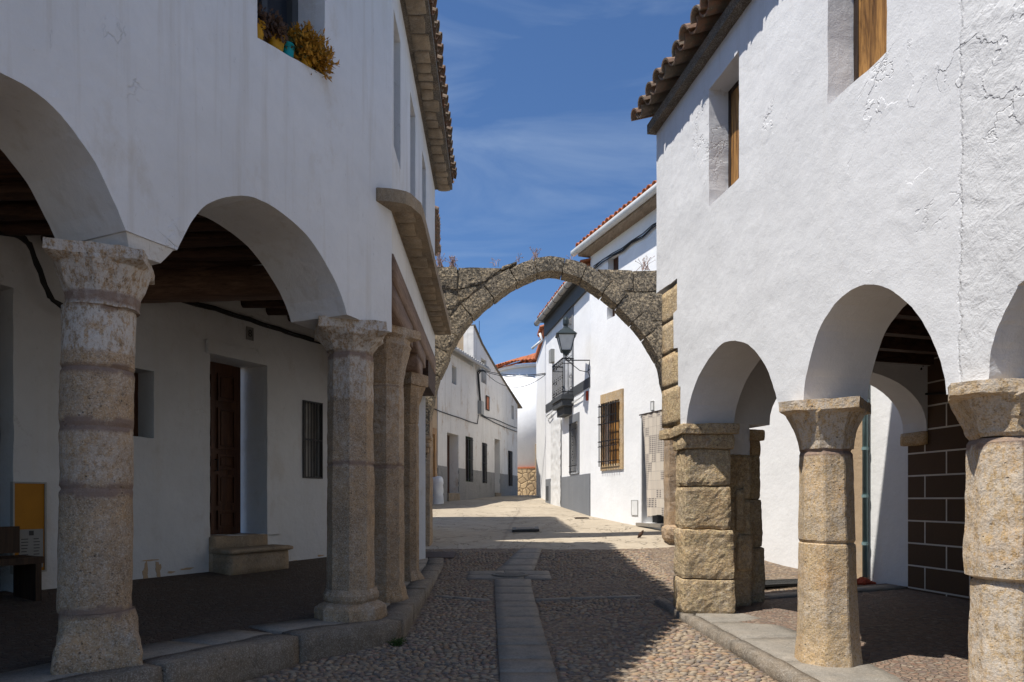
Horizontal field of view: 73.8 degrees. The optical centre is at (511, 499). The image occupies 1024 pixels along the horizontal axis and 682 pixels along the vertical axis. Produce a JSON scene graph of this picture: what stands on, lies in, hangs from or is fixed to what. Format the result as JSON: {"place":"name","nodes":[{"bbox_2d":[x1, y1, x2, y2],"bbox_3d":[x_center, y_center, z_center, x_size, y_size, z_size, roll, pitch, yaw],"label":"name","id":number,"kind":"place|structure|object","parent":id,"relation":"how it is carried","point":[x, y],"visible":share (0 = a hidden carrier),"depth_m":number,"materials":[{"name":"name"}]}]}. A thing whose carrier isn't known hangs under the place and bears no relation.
{"place":"outdoors","nodes":[
{"label":"outdoors","id":0,"kind":"place"},
{"bbox_2d":[0,557,326,672],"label":"porch floor","id":1,"kind":"structure","parent":0,"point":[169,608],"depth_m":6.38,"materials":[{"name":"grey stone"}]},
{"bbox_2d":[0,526,43,600],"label":"bench","id":2,"kind":"object","parent":1,"relation":"on","point":[27,576],"visible":0.83,"depth_m":6.29,"materials":[{"name":"brown wood"}]},
{"bbox_2d":[0,558,901,681],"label":"pavement","id":3,"kind":"structure","parent":0,"point":[778,642],"depth_m":5.19,"materials":[{"name":"stone"}]},
{"bbox_2d":[425,551,455,558],"bbox_3d":[-1.320,0.951,11.750,0.680,0.085,0.496,0,0,0],"label":"metal plate","id":4,"kind":"object","parent":3,"relation":"on","point":[441,554],"visible":0.76,"depth_m":11.74,"materials":[{"name":"grey metal"}]},
{"bbox_2d":[631,0,1023,681],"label":"arcaded house","id":5,"kind":"structure","parent":3,"relation":"on","point":[839,206],"depth_m":5.00,"materials":[{"name":"paint"}]},
{"bbox_2d":[728,79,738,187],"bbox_3d":[2.195,-3.400,6.350,0.090,1.126,0.584,0,0,-10],"label":"window","id":6,"kind":"structure","parent":5,"relation":"in","point":[733,95],"depth_m":6.54,"materials":[{"name":"brown wood"}]},
{"bbox_2d":[853,0,886,81],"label":"window","id":7,"kind":"structure","parent":5,"relation":"in","point":[870,21],"depth_m":4.67,"materials":[{"name":"brown wood"}]},
{"bbox_2d":[920,366,946,394],"bbox_3d":[5.277,-1.555,6.559,0.188,0.731,3.842,0,0,-9],"label":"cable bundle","id":8,"kind":"object","parent":5,"relation":"attached to","point":[934,393],"visible":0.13,"depth_m":8.15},
{"bbox_2d":[435,548,641,681],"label":"path","id":9,"kind":"structure","parent":0,"point":[524,654],"depth_m":7.16,"materials":[{"name":"stone"}]},
{"bbox_2d":[491,572,527,577],"bbox_3d":[-0.030,1.112,10.145,0.550,0.027,0.550,0,0,0],"label":"drain grate","id":10,"kind":"object","parent":9,"relation":"on","point":[511,575],"visible":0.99,"depth_m":10.03,"materials":[{"name":"grey metal"}]},
{"bbox_2d":[244,495,861,681],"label":"ground","id":11,"kind":"structure","parent":0,"point":[486,524],"depth_m":11.63,"materials":[{"name":"grey stone"}]},
{"bbox_2d":[0,0,456,675],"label":"arcaded house","id":12,"kind":"structure","parent":11,"relation":"on","point":[160,160],"depth_m":6.13,"materials":[{"name":"paint"}]},
{"bbox_2d":[10,482,46,573],"bbox_3d":[-4.693,0.268,6.629,0.050,0.882,0.300,0,0,28],"label":"notice board","id":13,"kind":"object","parent":12,"relation":"attached to","point":[28,508],"visible":0.69,"depth_m":6.63,"materials":[{"name":"paper"}]},
{"bbox_2d":[0,231,62,307],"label":"cable bundle","id":14,"kind":"object","parent":12,"relation":"attached to","point":[37,265],"visible":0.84,"depth_m":6.49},
{"bbox_2d":[134,373,137,436],"bbox_3d":[-4.469,-1.088,7.751,0.040,0.767,0.442,0,0,28],"label":"window","id":15,"kind":"structure","parent":12,"relation":"in","point":[135,374],"depth_m":7.92,"materials":[{"name":"brown glass"}]},
{"bbox_2d":[210,362,240,534],"bbox_3d":[-3.907,-0.665,8.970,0.128,2.331,0.850,0,0,28],"label":"door","id":16,"kind":"structure","parent":12,"relation":"in","point":[225,380],"depth_m":9.11,"materials":[{"name":"brown wood"}]},
{"bbox_2d":[181,302,321,344],"bbox_3d":[-3.464,-2.348,8.908,0.035,0.127,2.810,0,0,28],"label":"cable bundle","id":17,"kind":"object","parent":12,"relation":"attached to","point":[240,316],"visible":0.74,"depth_m":8.93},
{"bbox_2d":[257,0,272,41],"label":"potted plant","id":18,"kind":"object","parent":12,"relation":"on","point":[263,21],"visible":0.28,"depth_m":5.05,"materials":[{"name":"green plant"}]},
{"bbox_2d":[264,9,289,51],"bbox_3d":[-1.828,-3.578,5.212,0.303,0.362,0.293,0,0,0],"label":"potted plant","id":19,"kind":"object","parent":12,"relation":"on","point":[277,29],"visible":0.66,"depth_m":5.18,"materials":[{"name":"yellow plant"}]},
{"bbox_2d":[257,0,297,29],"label":"window","id":20,"kind":"structure","parent":12,"relation":"in","point":[288,9],"depth_m":5.69,"materials":[{"name":"black glass"}]},
{"bbox_2d":[283,36,298,56],"bbox_3d":[-1.763,-3.548,5.343,0.186,0.221,0.177,0,0,0],"label":"potted plant","id":21,"kind":"object","parent":12,"relation":"on","point":[288,50],"visible":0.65,"depth_m":5.31,"materials":[{"name":"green plant"}]},
{"bbox_2d":[286,28,318,72],"bbox_3d":[-1.715,-3.573,5.491,0.344,0.400,0.408,0,0,0],"label":"potted plant","id":22,"kind":"object","parent":12,"relation":"on","point":[297,53],"visible":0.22,"depth_m":5.39,"materials":[{"name":"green plant"}]},
{"bbox_2d":[302,400,322,478],"bbox_3d":[-2.986,-0.875,10.030,0.179,1.163,0.432,0,0,28],"label":"window","id":23,"kind":"structure","parent":12,"relation":"in","point":[309,440],"depth_m":10.07,"materials":[{"name":"metal"}]},
{"bbox_2d":[286,20,339,82],"bbox_3d":[-1.660,-3.595,5.544,0.498,0.494,0.524,0,0,0],"label":"potted plant","id":24,"kind":"object","parent":12,"relation":"on","point":[315,47],"visible":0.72,"depth_m":5.44,"materials":[{"name":"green plant"}]},
{"bbox_2d":[386,634,407,646],"bbox_3d":[-1.010,1.246,6.027,0.196,0.083,0.148,0,0,-19],"label":"weed","id":25,"kind":"object","parent":11,"relation":"on","point":[398,642],"visible":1,"depth_m":6.01,"materials":[{"name":"green plant"}]},
{"bbox_2d":[432,395,436,477],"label":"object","id":26,"kind":"structure","parent":11,"relation":"on","point":[434,445],"depth_m":21.97,"materials":[{"name":"beige paint"}]},
{"bbox_2d":[47,557,822,681],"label":"kerb","id":27,"kind":"structure","parent":11,"relation":"on","point":[244,659],"depth_m":5.19,"materials":[{"name":"stone"}]},
{"bbox_2d":[432,476,443,503],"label":"bollard","id":28,"kind":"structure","parent":11,"relation":"on","point":[438,494],"depth_m":21.73,"materials":[{"name":"white paint"}]},
{"bbox_2d":[435,206,440,255],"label":"neighbour house","id":29,"kind":"structure","parent":11,"relation":"on","point":[437,234],"depth_m":14.15,"materials":[{"name":"paint"}]},
{"bbox_2d":[437,324,521,501],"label":"old house","id":30,"kind":"structure","parent":11,"relation":"on","point":[478,460],"depth_m":25.84,"materials":[{"name":"paint"}]},
{"bbox_2d":[447,435,448,492],"bbox_3d":[-2.389,-1.189,23.670,0.040,2.179,1.139,0,0,15],"label":"door","id":31,"kind":"structure","parent":30,"relation":"in","point":[447,435],"depth_m":24.07,"materials":[{"name":"grey wood"}]},
{"bbox_2d":[434,408,478,423],"bbox_3d":[-1.887,-3.064,23.992,0.034,0.403,4.563,0,0,15],"label":"wall cable","id":32,"kind":"object","parent":30,"relation":"attached to","point":[457,417],"depth_m":23.93,"materials":[{"name":"metal"}]},
{"bbox_2d":[465,437,472,481],"bbox_3d":[-1.674,-1.497,25.251,0.261,1.663,0.794,0,0,15],"label":"window","id":33,"kind":"structure","parent":30,"relation":"in","point":[466,438],"depth_m":25.40,"materials":[{"name":"metal"}]},
{"bbox_2d":[477,370,482,400],"bbox_3d":[-1.216,-4.415,26.348,0.068,1.322,0.714,0,0,15],"label":"wall cable","id":34,"kind":"object","parent":30,"relation":"attached to","point":[478,380],"depth_m":26.16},
{"bbox_2d":[478,401,483,414],"bbox_3d":[-1.202,-3.554,26.345,0.150,0.500,0.320,0,0,15],"label":"meter box","id":35,"kind":"object","parent":30,"relation":"attached to","point":[480,407],"visible":1,"depth_m":26.20,"materials":[{"name":"grey plastic"}]},
{"bbox_2d":[481,360,482,382],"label":"window","id":36,"kind":"structure","parent":30,"relation":"in","point":[481,360],"depth_m":27.22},
{"bbox_2d":[482,443,486,482],"bbox_3d":[-1.138,-1.454,27.021,0.166,1.603,0.585,0,0,15],"label":"window","id":37,"kind":"structure","parent":30,"relation":"in","point":[484,444],"depth_m":27.04,"materials":[{"name":"metal"}]},
{"bbox_2d":[482,415,516,431],"bbox_3d":[-0.481,-3.246,29.084,0.044,0.212,5.412,0,0,15],"label":"wall cable","id":38,"kind":"object","parent":30,"relation":"attached to","point":[497,423],"depth_m":28.72,"materials":[{"name":"metal"}]},
{"bbox_2d":[508,451,512,485],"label":"window","id":39,"kind":"structure","parent":30,"relation":"in","point":[510,452],"depth_m":30.72,"materials":[{"name":"metal"}]},
{"bbox_2d":[257,550,770,681],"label":"cobblestones","id":40,"kind":"structure","parent":11,"relation":"on","point":[588,608],"depth_m":6.24,"materials":[{"name":"grey stone"}]},
{"bbox_2d":[496,353,536,494],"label":"round house","id":41,"kind":"structure","parent":11,"relation":"on","point":[525,396],"depth_m":34.55,"materials":[{"name":"paint"}]},
{"bbox_2d":[535,444,535,475],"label":"window","id":42,"kind":"structure","parent":41,"relation":"in","point":[535,444],"depth_m":34.28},
{"bbox_2d":[512,526,538,531],"bbox_3d":[0.284,0.621,14.370,0.559,0.101,0.577,0,0,0],"label":"manhole cover","id":43,"kind":"object","parent":11,"relation":"on","point":[526,529],"visible":1,"depth_m":14.11,"materials":[{"name":"metal"}]},
{"bbox_2d":[531,325,545,498],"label":"tiled house","id":44,"kind":"structure","parent":11,"relation":"on","point":[540,355],"depth_m":26.46,"materials":[{"name":"white paint"}]},
{"bbox_2d":[425,256,677,545],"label":"stone arch","id":45,"kind":"structure","parent":11,"relation":"on","point":[633,299],"depth_m":12.52,"materials":[{"name":"stone"}]},
{"bbox_2d":[435,252,444,267],"bbox_3d":[-1.372,-4.457,12.693,0.266,0.291,0.219,0,0,-8],"label":"weed","id":46,"kind":"object","parent":45,"relation":"on","point":[439,259],"visible":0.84,"depth_m":12.67,"materials":[{"name":"plant"}]},
{"bbox_2d":[444,256,457,266],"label":"weed","id":47,"kind":"object","parent":45,"relation":"on","point":[452,262],"visible":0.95,"depth_m":12.67,"materials":[{"name":"plant"}]},
{"bbox_2d":[530,246,541,259],"bbox_3d":[0.433,-4.580,12.700,0.235,0.221,0.208,0,0,0],"label":"weed","id":48,"kind":"object","parent":45,"relation":"on","point":[534,255],"visible":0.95,"depth_m":12.68,"materials":[{"name":"plant"}]},
{"bbox_2d":[635,255,654,270],"bbox_3d":[2.469,-4.401,12.701,0.387,0.273,0.218,0,0,0],"label":"weed","id":49,"kind":"object","parent":45,"relation":"on","point":[645,268],"visible":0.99,"depth_m":12.69,"materials":[{"name":"plant"}]},
{"bbox_2d":[534,258,590,515],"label":"grey trimmed house","id":50,"kind":"structure","parent":11,"relation":"on","point":[567,383],"depth_m":19.01,"materials":[{"name":"paint"}]},
{"bbox_2d":[483,370,545,376],"bbox_3d":[-0.052,-4.584,24.480,0.114,0.925,4.625,0,0,-29],"label":"overhead cable","id":51,"kind":"object","parent":50,"relation":"attached to","point":[516,375],"visible":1,"depth_m":24.28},
{"bbox_2d":[485,372,544,387],"bbox_3d":[0.020,-4.482,24.625,0.019,1.056,4.813,0,0,-27],"label":"overhead cable","id":52,"kind":"object","parent":50,"relation":"attached to","point":[514,387],"visible":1,"depth_m":24.45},
{"bbox_2d":[551,418,560,506],"bbox_3d":[1.337,-1.081,20.953,0.041,2.747,1.296,0,0,-9],"label":"door curtain","id":53,"kind":"object","parent":50,"relation":"hanging from","point":[555,461],"depth_m":20.86,"materials":[{"name":"white fabric"}]},
{"bbox_2d":[546,392,585,419],"bbox_3d":[1.510,-2.697,19.852,0.017,0.310,4.712,0,0,-10],"label":"wall cable","id":54,"kind":"object","parent":50,"relation":"attached to","point":[574,401],"depth_m":18.86,"materials":[{"name":"white plastic"}]},
{"bbox_2d":[563,306,573,393],"bbox_3d":[1.607,-4.236,19.503,0.025,2.312,1.145,0,0,-10],"label":"window","id":55,"kind":"structure","parent":50,"relation":"in","point":[570,313],"depth_m":19.20,"materials":[{"name":"grey paint"}]},
{"bbox_2d":[555,316,589,376],"bbox_3d":[1.550,-3.893,17.359,0.880,1.537,0.526,0,0,0],"label":"street lamp","id":56,"kind":"object","parent":50,"relation":"attached to","point":[565,336],"visible":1,"depth_m":17.22,"materials":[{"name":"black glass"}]},
{"bbox_2d":[569,412,579,474],"bbox_3d":[1.696,-1.528,18.839,0.070,1.661,1.048,0,0,-10],"label":"window","id":57,"kind":"structure","parent":50,"relation":"in","point":[575,417],"depth_m":18.63,"materials":[{"name":"grey paint"}]},
{"bbox_2d":[570,180,907,586],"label":"white house","id":58,"kind":"structure","parent":11,"relation":"on","point":[626,392],"depth_m":14.46,"materials":[{"name":"red tile"},{"name":"white plaster"}]},
{"bbox_2d":[598,389,623,470],"bbox_3d":[2.437,-1.632,16.211,0.361,1.855,1.097,0,0,-20],"label":"window","id":59,"kind":"structure","parent":58,"relation":"in","point":[615,415],"depth_m":16.26,"materials":[{"name":"brown wood"}]},
{"bbox_2d":[614,257,618,269],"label":"window","id":60,"kind":"structure","parent":58,"relation":"in","point":[616,267],"depth_m":16.31,"materials":[{"name":"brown wood"}]},
{"bbox_2d":[593,222,656,268],"bbox_3d":[2.567,-5.754,15.539,0.022,0.159,3.109,0,0,-20],"label":"cable bundle","id":61,"kind":"object","parent":58,"relation":"attached to","point":[620,250],"visible":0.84,"depth_m":15.41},
{"bbox_2d":[632,501,636,514],"bbox_3d":[2.736,0.178,15.210,0.012,0.320,0.260,0,0,-20],"label":"meter door","id":62,"kind":"structure","parent":58,"relation":"in","point":[634,503],"depth_m":15.21,"materials":[{"name":"white paint"}]},
{"bbox_2d":[641,411,663,516],"bbox_3d":[2.969,-0.739,14.455,0.081,2.226,0.902,0,0,-22],"label":"door curtain","id":63,"kind":"object","parent":58,"relation":"hanging from","point":[654,446],"depth_m":14.38,"materials":[{"name":"beige fabric"}]},
{"bbox_2d":[641,416,663,522],"bbox_3d":[3.129,-0.674,14.551,0.330,2.356,0.932,0,0,-20],"label":"door","id":64,"kind":"structure","parent":58,"relation":"in","point":[655,518],"depth_m":14.90,"materials":[{"name":"white paint"}]},
{"bbox_2d":[765,579,797,586],"bbox_3d":[3.620,1.125,9.250,0.985,0.032,0.445,0,0,-16],"label":"drain grate","id":65,"kind":"object","parent":11,"relation":"on","point":[782,582],"visible":0.52,"depth_m":9.19,"materials":[{"name":"metal"}]},
{"bbox_2d":[857,577,873,584],"bbox_3d":[4.752,1.096,9.215,0.227,0.112,0.265,0,0,-14],"label":"cloth","id":66,"kind":"object","parent":11,"relation":"on","point":[865,581],"visible":0.86,"depth_m":9.13,"materials":[{"name":"red fabric"}]},
{"bbox_2d":[435,0,699,366],"label":"sky","id":67,"kind":"structure","parent":0,"point":[543,94],"materials":[{"name":"blue"}]},
{"bbox_2d":[764,585,907,599],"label":"pavement","id":68,"kind":"structure","parent":0,"point":[860,589],"depth_m":8.50,"materials":[{"name":"stone"}]},
{"bbox_2d":[730,583,969,681],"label":"porch floor","id":69,"kind":"structure","parent":0,"point":[907,635],"depth_m":6.29,"materials":[{"name":"beige stone"}]}
]}

